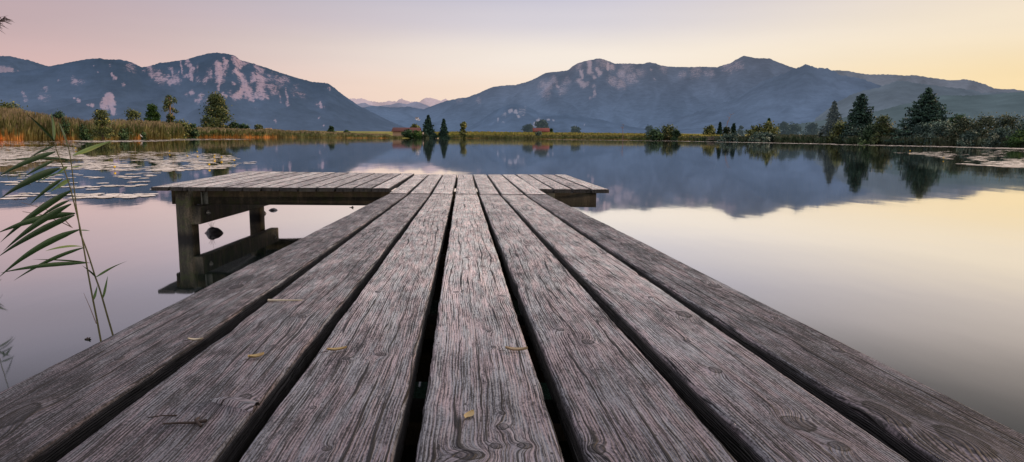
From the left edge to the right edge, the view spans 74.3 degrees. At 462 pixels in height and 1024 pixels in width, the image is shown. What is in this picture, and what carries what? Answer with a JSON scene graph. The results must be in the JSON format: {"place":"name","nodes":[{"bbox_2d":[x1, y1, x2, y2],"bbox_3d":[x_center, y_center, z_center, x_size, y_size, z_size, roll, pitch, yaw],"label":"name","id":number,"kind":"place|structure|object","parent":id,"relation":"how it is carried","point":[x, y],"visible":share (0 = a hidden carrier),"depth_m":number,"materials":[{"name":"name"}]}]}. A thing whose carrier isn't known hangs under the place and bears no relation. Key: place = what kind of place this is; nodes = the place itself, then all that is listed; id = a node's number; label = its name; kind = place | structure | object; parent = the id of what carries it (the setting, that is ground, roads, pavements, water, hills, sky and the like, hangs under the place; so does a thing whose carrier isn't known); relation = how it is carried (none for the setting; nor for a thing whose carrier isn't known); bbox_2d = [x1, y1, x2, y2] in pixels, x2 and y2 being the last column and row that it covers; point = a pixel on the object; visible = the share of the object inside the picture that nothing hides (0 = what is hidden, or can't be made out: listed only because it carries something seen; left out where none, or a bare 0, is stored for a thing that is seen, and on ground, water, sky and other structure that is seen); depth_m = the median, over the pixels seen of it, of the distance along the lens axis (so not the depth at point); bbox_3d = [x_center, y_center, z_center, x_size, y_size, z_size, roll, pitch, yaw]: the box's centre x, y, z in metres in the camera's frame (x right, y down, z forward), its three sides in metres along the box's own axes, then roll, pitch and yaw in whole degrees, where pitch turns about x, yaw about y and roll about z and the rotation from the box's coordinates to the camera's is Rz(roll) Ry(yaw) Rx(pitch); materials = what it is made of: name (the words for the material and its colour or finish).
{"place":"outdoors","nodes":[
{"label":"outdoors","id":0,"kind":"place"},
{"bbox_2d":[0,99,27,110],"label":"broadleaf tree","id":1,"kind":"object","parent":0,"point":[10,105],"visible":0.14,"depth_m":108.47,"materials":[{"name":"green plant"}]},
{"bbox_2d":[0,56,46,72],"bbox_3d":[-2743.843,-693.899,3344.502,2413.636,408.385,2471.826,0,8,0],"label":"mountain","id":2,"kind":"structure","parent":0,"point":[10,64],"depth_m":3561.97,"materials":[{"name":"blue stone"}]},
{"bbox_2d":[161,95,178,122],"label":"broadleaf tree","id":3,"kind":"object","parent":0,"point":[167,103],"visible":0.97,"depth_m":178.01,"materials":[{"name":"green plant"}]},
{"bbox_2d":[0,52,405,130],"bbox_3d":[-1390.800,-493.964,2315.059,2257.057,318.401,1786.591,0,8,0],"label":"mountain","id":4,"kind":"structure","parent":0,"point":[253,93],"depth_m":2365.63,"materials":[{"name":"blue stone"}]},
{"bbox_2d":[357,102,429,108],"bbox_3d":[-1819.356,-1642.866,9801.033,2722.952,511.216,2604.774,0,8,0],"label":"blue mountain range","id":5,"kind":"structure","parent":0,"point":[418,105],"depth_m":10098.37,"materials":[{"name":"blue stone"}]},
{"bbox_2d":[350,98,446,106],"bbox_3d":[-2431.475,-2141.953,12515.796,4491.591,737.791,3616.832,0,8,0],"label":"snow mountain range","id":6,"kind":"structure","parent":0,"point":[430,102],"depth_m":12961.56,"materials":[{"name":"stone"}]},
{"bbox_2d":[185,131,801,139],"bbox_3d":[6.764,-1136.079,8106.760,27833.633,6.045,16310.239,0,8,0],"label":"ground","id":7,"kind":"structure","parent":0,"point":[384,132],"depth_m":436.66,"materials":[{"name":"green plant"}]},
{"bbox_2d":[50,109,70,136],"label":"bush","id":8,"kind":"object","parent":7,"relation":"on","point":[59,114],"visible":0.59,"depth_m":108.53,"materials":[{"name":"green plant"}]},
{"bbox_2d":[77,122,93,139],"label":"bush","id":9,"kind":"object","parent":7,"relation":"on","point":[85,137],"visible":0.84,"depth_m":112.42,"materials":[{"name":"green plant"}]},
{"bbox_2d":[90,107,119,139],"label":"broadleaf tree","id":10,"kind":"object","parent":7,"relation":"on","point":[100,120],"visible":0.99,"depth_m":107.67,"materials":[{"name":"green plant"}]},
{"bbox_2d":[117,125,133,139],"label":"bush","id":11,"kind":"object","parent":7,"relation":"on","point":[123,135],"visible":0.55,"depth_m":123.99,"materials":[{"name":"green plant"}]},
{"bbox_2d":[124,107,146,123],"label":"broadleaf tree","id":12,"kind":"object","parent":7,"relation":"on","point":[133,114],"visible":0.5,"depth_m":134.63,"materials":[{"name":"green plant"}]},
{"bbox_2d":[141,131,146,138],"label":"bush","id":13,"kind":"object","parent":7,"relation":"on","point":[143,134],"visible":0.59,"depth_m":132.96,"materials":[{"name":"green plant"}]},
{"bbox_2d":[144,103,161,120],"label":"broadleaf tree","id":14,"kind":"object","parent":7,"relation":"on","point":[152,112],"visible":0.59,"depth_m":177.76,"materials":[{"name":"green plant"}]},
{"bbox_2d":[173,118,192,137],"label":"bush","id":15,"kind":"object","parent":7,"relation":"on","point":[187,127],"visible":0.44,"depth_m":197.69,"materials":[{"name":"green plant"}]},
{"bbox_2d":[187,123,199,137],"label":"bush","id":16,"kind":"object","parent":7,"relation":"on","point":[194,133],"visible":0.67,"depth_m":207.75,"materials":[{"name":"green plant"}]},
{"bbox_2d":[198,91,237,127],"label":"broadleaf tree","id":17,"kind":"object","parent":7,"relation":"on","point":[217,112],"visible":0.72,"depth_m":272.86,"materials":[{"name":"green plant"}]},
{"bbox_2d":[229,121,239,128],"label":"bush","id":18,"kind":"object","parent":7,"relation":"on","point":[235,124],"visible":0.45,"depth_m":277.67,"materials":[{"name":"green plant"}]},
{"bbox_2d":[239,123,249,128],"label":"bush","id":19,"kind":"object","parent":7,"relation":"on","point":[242,126],"visible":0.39,"depth_m":279.96,"materials":[{"name":"green plant"}]},
{"bbox_2d":[254,124,262,129],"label":"bush","id":20,"kind":"object","parent":7,"relation":"on","point":[257,126],"visible":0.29,"depth_m":280.14,"materials":[{"name":"green plant"}]},
{"bbox_2d":[327,126,334,131],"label":"broadleaf tree","id":21,"kind":"object","parent":7,"relation":"on","point":[331,129],"visible":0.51,"depth_m":283.90,"materials":[{"name":"green plant"}]},
{"bbox_2d":[391,127,420,135],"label":"barn","id":22,"kind":"structure","parent":7,"relation":"on","point":[397,131],"depth_m":313.29,"materials":[{"name":"red tile"}]},
{"bbox_2d":[401,129,414,137],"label":"bush","id":23,"kind":"object","parent":7,"relation":"on","point":[407,133],"visible":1,"depth_m":297.88,"materials":[{"name":"green plant"}]},
{"bbox_2d":[410,123,419,127],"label":"broadleaf tree","id":24,"kind":"object","parent":7,"relation":"on","point":[414,126],"visible":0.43,"depth_m":357.71,"materials":[{"name":"green plant"}]},
{"bbox_2d":[410,130,421,137],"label":"bush","id":25,"kind":"object","parent":7,"relation":"on","point":[417,134],"visible":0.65,"depth_m":297.80,"materials":[{"name":"green plant"}]},
{"bbox_2d":[421,115,438,137],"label":"spruce tree","id":26,"kind":"object","parent":7,"relation":"on","point":[428,130],"visible":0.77,"depth_m":302.53,"materials":[{"name":"green plant"}]},
{"bbox_2d":[438,119,449,137],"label":"spruce tree","id":27,"kind":"object","parent":7,"relation":"on","point":[443,132],"visible":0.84,"depth_m":305.00,"materials":[{"name":"green plant"}]},
{"bbox_2d":[459,121,466,138],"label":"broadleaf tree","id":28,"kind":"object","parent":7,"relation":"on","point":[463,125],"visible":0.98,"depth_m":307.24,"materials":[{"name":"green plant"}]},
{"bbox_2d":[521,123,533,131],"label":"broadleaf tree","id":29,"kind":"object","parent":7,"relation":"on","point":[529,127],"visible":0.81,"depth_m":409.62,"materials":[{"name":"green plant"}]},
{"bbox_2d":[532,128,549,132],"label":"barn","id":30,"kind":"structure","parent":7,"relation":"on","point":[541,129],"depth_m":399.52,"materials":[{"name":"red tile"}]},
{"bbox_2d":[535,119,548,127],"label":"broadleaf tree","id":31,"kind":"object","parent":7,"relation":"on","point":[543,123],"visible":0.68,"depth_m":455.35,"materials":[{"name":"green plant"}]},
{"bbox_2d":[449,134,701,140],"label":"reed bed","id":32,"kind":"object","parent":7,"relation":"on","point":[613,137],"visible":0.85,"depth_m":319.94,"materials":[{"name":"green plant"}]},
{"bbox_2d":[571,126,580,132],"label":"bush","id":33,"kind":"object","parent":7,"relation":"on","point":[575,129],"visible":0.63,"depth_m":414.79,"materials":[{"name":"green plant"}]},
{"bbox_2d":[434,131,721,135],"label":"maize field","id":34,"kind":"structure","parent":7,"relation":"on","point":[521,133],"depth_m":353.37,"materials":[{"name":"green plant"}]},
{"bbox_2d":[645,125,652,134],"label":"bush","id":35,"kind":"object","parent":7,"relation":"on","point":[648,128],"visible":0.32,"depth_m":311.00,"materials":[{"name":"green plant"}]},
{"bbox_2d":[644,127,663,139],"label":"bush","id":36,"kind":"object","parent":7,"relation":"on","point":[657,134],"visible":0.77,"depth_m":282.04,"materials":[{"name":"green plant"}]},
{"bbox_2d":[659,124,677,139],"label":"bush","id":37,"kind":"object","parent":7,"relation":"on","point":[667,130],"visible":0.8,"depth_m":283.93,"materials":[{"name":"green plant"}]},
{"bbox_2d":[670,129,680,139],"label":"bush","id":38,"kind":"object","parent":7,"relation":"on","point":[676,134],"visible":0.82,"depth_m":278.63,"materials":[{"name":"green plant"}]},
{"bbox_2d":[701,125,715,134],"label":"bush","id":39,"kind":"object","parent":7,"relation":"on","point":[710,130],"visible":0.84,"depth_m":285.09,"materials":[{"name":"green plant"}]},
{"bbox_2d":[716,122,722,134],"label":"spruce tree","id":40,"kind":"object","parent":7,"relation":"on","point":[719,130],"visible":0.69,"depth_m":285.46,"materials":[{"name":"green plant"}]},
{"bbox_2d":[722,126,730,134],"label":"bush","id":41,"kind":"object","parent":7,"relation":"on","point":[726,129],"visible":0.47,"depth_m":249.03,"materials":[{"name":"green plant"}]},
{"bbox_2d":[716,132,740,141],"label":"bush","id":42,"kind":"object","parent":7,"relation":"on","point":[731,137],"visible":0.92,"depth_m":219.33,"materials":[{"name":"green plant"}]},
{"bbox_2d":[730,123,736,133],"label":"spruce tree","id":43,"kind":"object","parent":7,"relation":"on","point":[733,128],"visible":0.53,"depth_m":285.47,"materials":[{"name":"green plant"}]},
{"bbox_2d":[737,125,744,135],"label":"bush","id":44,"kind":"object","parent":7,"relation":"on","point":[739,132],"visible":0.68,"depth_m":311.60,"materials":[{"name":"green plant"}]},
{"bbox_2d":[743,124,761,139],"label":"bush","id":45,"kind":"object","parent":7,"relation":"on","point":[752,131],"visible":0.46,"depth_m":213.00,"materials":[{"name":"green plant"}]},
{"bbox_2d":[745,131,775,141],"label":"bush","id":46,"kind":"object","parent":7,"relation":"on","point":[763,137],"visible":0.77,"depth_m":199.39,"materials":[{"name":"green plant"}]},
{"bbox_2d":[758,121,779,133],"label":"bush","id":47,"kind":"object","parent":7,"relation":"on","point":[768,127],"visible":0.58,"depth_m":210.38,"materials":[{"name":"green plant"}]},
{"bbox_2d":[777,121,791,134],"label":"bush","id":48,"kind":"object","parent":7,"relation":"on","point":[782,126],"visible":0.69,"depth_m":269.37,"materials":[{"name":"green plant"}]},
{"bbox_2d":[788,122,802,134],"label":"bush","id":49,"kind":"object","parent":7,"relation":"on","point":[795,128],"visible":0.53,"depth_m":271.49,"materials":[{"name":"green plant"}]},
{"bbox_2d":[802,122,819,134],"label":"bush","id":50,"kind":"object","parent":7,"relation":"on","point":[811,129],"visible":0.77,"depth_m":271.58,"materials":[{"name":"green plant"}]},
{"bbox_2d":[813,132,823,142],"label":"bush","id":51,"kind":"object","parent":7,"relation":"on","point":[821,134],"visible":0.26,"depth_m":179.90,"materials":[{"name":"green plant"}]},
{"bbox_2d":[818,100,842,135],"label":"spruce tree","id":52,"kind":"object","parent":7,"relation":"on","point":[833,114],"visible":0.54,"depth_m":177.74,"materials":[{"name":"green plant"}]},
{"bbox_2d":[824,117,850,142],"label":"bush","id":53,"kind":"object","parent":7,"relation":"on","point":[837,128],"visible":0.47,"depth_m":173.45,"materials":[{"name":"green plant"}]},
{"bbox_2d":[841,123,867,141],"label":"bush","id":54,"kind":"object","parent":7,"relation":"on","point":[856,129],"visible":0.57,"depth_m":167.26,"materials":[{"name":"green plant"}]},
{"bbox_2d":[689,134,1023,146],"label":"reed bed","id":55,"kind":"object","parent":7,"relation":"on","point":[793,138],"visible":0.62,"depth_m":163.73,"materials":[{"name":"green plant"}]},
{"bbox_2d":[839,93,876,141],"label":"spruce tree","id":56,"kind":"object","parent":7,"relation":"on","point":[861,113],"visible":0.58,"depth_m":167.84,"materials":[{"name":"green plant"}]},
{"bbox_2d":[857,122,876,143],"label":"bush","id":57,"kind":"object","parent":7,"relation":"on","point":[869,128],"visible":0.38,"depth_m":159.36,"materials":[{"name":"green plant"}]},
{"bbox_2d":[869,114,895,143],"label":"broadleaf tree","id":58,"kind":"object","parent":7,"relation":"on","point":[881,123],"visible":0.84,"depth_m":155.31,"materials":[{"name":"green plant"}]},
{"bbox_2d":[875,125,897,142],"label":"bush","id":59,"kind":"object","parent":7,"relation":"on","point":[889,131],"visible":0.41,"depth_m":155.14,"materials":[{"name":"green plant"}]},
{"bbox_2d":[889,126,917,143],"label":"bush","id":60,"kind":"object","parent":7,"relation":"on","point":[903,133],"visible":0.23,"depth_m":149.98,"materials":[{"name":"green plant"}]},
{"bbox_2d":[883,87,952,142],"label":"spruce tree","id":61,"kind":"object","parent":7,"relation":"on","point":[928,109],"visible":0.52,"depth_m":148.91,"materials":[{"name":"green plant"}]},
{"bbox_2d":[906,122,937,143],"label":"bush","id":62,"kind":"object","parent":7,"relation":"on","point":[922,127],"visible":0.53,"depth_m":144.24,"materials":[{"name":"green plant"}]},
{"bbox_2d":[920,119,955,144],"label":"bush","id":63,"kind":"object","parent":7,"relation":"on","point":[941,128],"visible":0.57,"depth_m":138.44,"materials":[{"name":"green plant"}]},
{"bbox_2d":[949,113,973,134],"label":"broadleaf tree","id":64,"kind":"object","parent":7,"relation":"on","point":[957,117],"visible":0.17,"depth_m":142.99,"materials":[{"name":"green plant"}]},
{"bbox_2d":[942,115,983,144],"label":"bush","id":65,"kind":"object","parent":7,"relation":"on","point":[960,126],"visible":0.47,"depth_m":132.16,"materials":[{"name":"green plant"}]},
{"bbox_2d":[954,129,986,145],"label":"bush","id":66,"kind":"object","parent":7,"relation":"on","point":[966,137],"visible":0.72,"depth_m":126.95,"materials":[{"name":"green plant"}]},
{"bbox_2d":[958,112,998,144],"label":"bush","id":67,"kind":"object","parent":7,"relation":"on","point":[985,121],"visible":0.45,"depth_m":126.79,"materials":[{"name":"green plant"}]},
{"bbox_2d":[981,125,1015,146],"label":"bush","id":68,"kind":"object","parent":7,"relation":"on","point":[999,133],"visible":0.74,"depth_m":119.70,"materials":[{"name":"green plant"}]},
{"bbox_2d":[981,112,1020,135],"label":"bush","id":69,"kind":"object","parent":7,"relation":"on","point":[1004,121],"visible":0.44,"depth_m":120.73,"materials":[{"name":"green plant"}]},
{"bbox_2d":[998,115,1023,145],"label":"bush","id":70,"kind":"object","parent":7,"relation":"on","point":[1022,125],"visible":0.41,"depth_m":115.99,"materials":[{"name":"green plant"}]},
{"bbox_2d":[1003,129,1023,146],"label":"bush","id":71,"kind":"object","parent":7,"relation":"on","point":[1014,139],"visible":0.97,"depth_m":113.82,"materials":[{"name":"green plant"}]},
{"bbox_2d":[0,137,1023,434],"bbox_3d":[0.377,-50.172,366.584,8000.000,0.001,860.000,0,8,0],"label":"lake water","id":72,"kind":"structure","parent":0,"point":[902,261],"depth_m":8.34,"materials":[{"name":"liquid"}]},
{"bbox_2d":[0,16,14,33],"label":"reed","id":73,"kind":"object","parent":72,"relation":"in","point":[3,19],"visible":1,"depth_m":6.39,"materials":[{"name":"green plant"}]},
{"bbox_2d":[0,113,101,341],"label":"reed","id":74,"kind":"object","parent":72,"relation":"in","point":[48,215],"visible":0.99,"depth_m":3.16,"materials":[{"name":"green plant"}]},
{"bbox_2d":[0,121,123,334],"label":"reed","id":75,"kind":"object","parent":72,"relation":"in","point":[30,218],"visible":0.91,"depth_m":3.26,"materials":[{"name":"green plant"}]},
{"bbox_2d":[0,107,402,140],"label":"reed bed","id":76,"kind":"object","parent":72,"relation":"on","point":[16,123],"visible":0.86,"depth_m":127.81,"materials":[{"name":"green plant"}]},
{"bbox_2d":[205,227,222,233],"bbox_3d":[-3.460,0.016,7.836,0.220,0.132,0.171,0,8,0],"label":"stone","id":77,"kind":"object","parent":72,"relation":"in","point":[212,230],"visible":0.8,"depth_m":7.80,"materials":[{"name":"grey stone"}]},
{"bbox_2d":[0,171,1023,461],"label":"jetty","id":78,"kind":"object","parent":72,"relation":"on","point":[636,351],"visible":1,"depth_m":1.28,"materials":[{"name":"grey wood"}]},
{"bbox_2d":[148,414,176,417],"bbox_3d":[-0.516,0.273,0.998,0.039,0.005,0.010,0,8,0],"label":"twig","id":79,"kind":"object","parent":78,"relation":"on","point":[163,415],"visible":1,"depth_m":0.99,"materials":[{"name":"brown wood"}]},
{"bbox_2d":[162,417,206,426],"bbox_3d":[-0.468,0.272,0.973,0.061,0.010,0.025,2,8,10],"label":"twig","id":80,"kind":"object","parent":78,"relation":"on","point":[197,421],"visible":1,"depth_m":0.97,"materials":[{"name":"wood"}]},
{"bbox_2d":[182,338,202,341],"bbox_3d":[-0.656,0.223,1.389,0.040,0.007,0.011,0,8,0],"label":"fallen leaf","id":81,"kind":"object","parent":78,"relation":"on","point":[194,339],"visible":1,"depth_m":1.39,"materials":[{"name":"beige plant"}]},
{"bbox_2d":[243,352,263,360],"bbox_3d":[-0.488,0.236,1.275,0.042,0.009,0.016,-5,10,-36],"label":"fallen leaf","id":82,"kind":"object","parent":78,"relation":"on","point":[256,355],"visible":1,"depth_m":1.28,"materials":[{"name":"yellow plant"}]},
{"bbox_2d":[268,299,301,301],"bbox_3d":[-0.597,0.182,1.772,0.089,0.009,0.021,0,8,-4],"label":"twig","id":83,"kind":"object","parent":78,"relation":"on","point":[269,300],"visible":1,"depth_m":1.77,"materials":[{"name":"beige plant"}]},
{"bbox_2d":[321,346,346,352],"bbox_3d":[-0.350,0.232,1.325,0.051,0.008,0.013,-3,9,-22],"label":"fallen leaf","id":84,"kind":"object","parent":78,"relation":"on","point":[337,348],"visible":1,"depth_m":1.33,"materials":[{"name":"yellow plant"}]},
{"bbox_2d":[463,410,473,422],"bbox_3d":[-0.064,0.273,0.998,0.015,0.005,0.041,0,8,0],"label":"fallen leaf","id":85,"kind":"object","parent":78,"relation":"on","point":[469,413],"visible":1,"depth_m":1.00,"materials":[{"name":"yellow plant"}]},
{"bbox_2d":[499,346,527,350],"bbox_3d":[0.002,0.233,1.334,0.058,0.010,0.013,0,8,0],"label":"fallen leaf","id":86,"kind":"object","parent":78,"relation":"on","point":[516,348],"visible":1,"depth_m":1.33,"materials":[{"name":"beige plant"}]},
{"bbox_2d":[0,139,1023,176],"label":"lily pad cover","id":87,"kind":"object","parent":72,"relation":"on","point":[16,154],"visible":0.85,"depth_m":31.60,"materials":[{"name":"green plant"}]},
{"bbox_2d":[0,0,1023,101],"label":"sky","id":88,"kind":"structure","parent":0,"point":[370,50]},
{"bbox_2d":[458,104,692,133],"bbox_3d":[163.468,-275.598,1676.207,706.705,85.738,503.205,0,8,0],"label":"knoll","id":89,"kind":"structure","parent":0,"point":[512,118],"depth_m":1667.13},
{"bbox_2d":[363,56,793,131],"bbox_3d":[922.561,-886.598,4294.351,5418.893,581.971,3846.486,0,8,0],"label":"mountain","id":90,"kind":"structure","parent":0,"point":[639,95],"depth_m":4179.69,"materials":[{"name":"blue stone"}]},
{"bbox_2d":[639,64,880,133],"bbox_3d":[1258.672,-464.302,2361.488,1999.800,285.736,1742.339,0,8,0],"label":"forested ridge","id":91,"kind":"structure","parent":0,"point":[805,93],"depth_m":2397.26,"materials":[{"name":"blue plant"}]},
{"bbox_2d":[715,91,1023,134],"bbox_3d":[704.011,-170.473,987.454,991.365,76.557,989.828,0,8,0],"label":"wooded hill","id":92,"kind":"structure","parent":0,"point":[1012,104],"depth_m":958.47,"materials":[{"name":"plant"}]},
{"bbox_2d":[815,81,1006,120],"bbox_3d":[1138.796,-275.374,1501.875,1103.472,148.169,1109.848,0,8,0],"label":"foothill","id":93,"kind":"structure","parent":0,"point":[892,94],"depth_m":1620.92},
{"bbox_2d":[834,70,1023,92],"bbox_3d":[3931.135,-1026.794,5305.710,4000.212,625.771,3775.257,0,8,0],"label":"distant right ridge","id":94,"kind":"structure","parent":0,"point":[883,80],"depth_m":5790.67,"materials":[{"name":"blue stone"}]}
]}

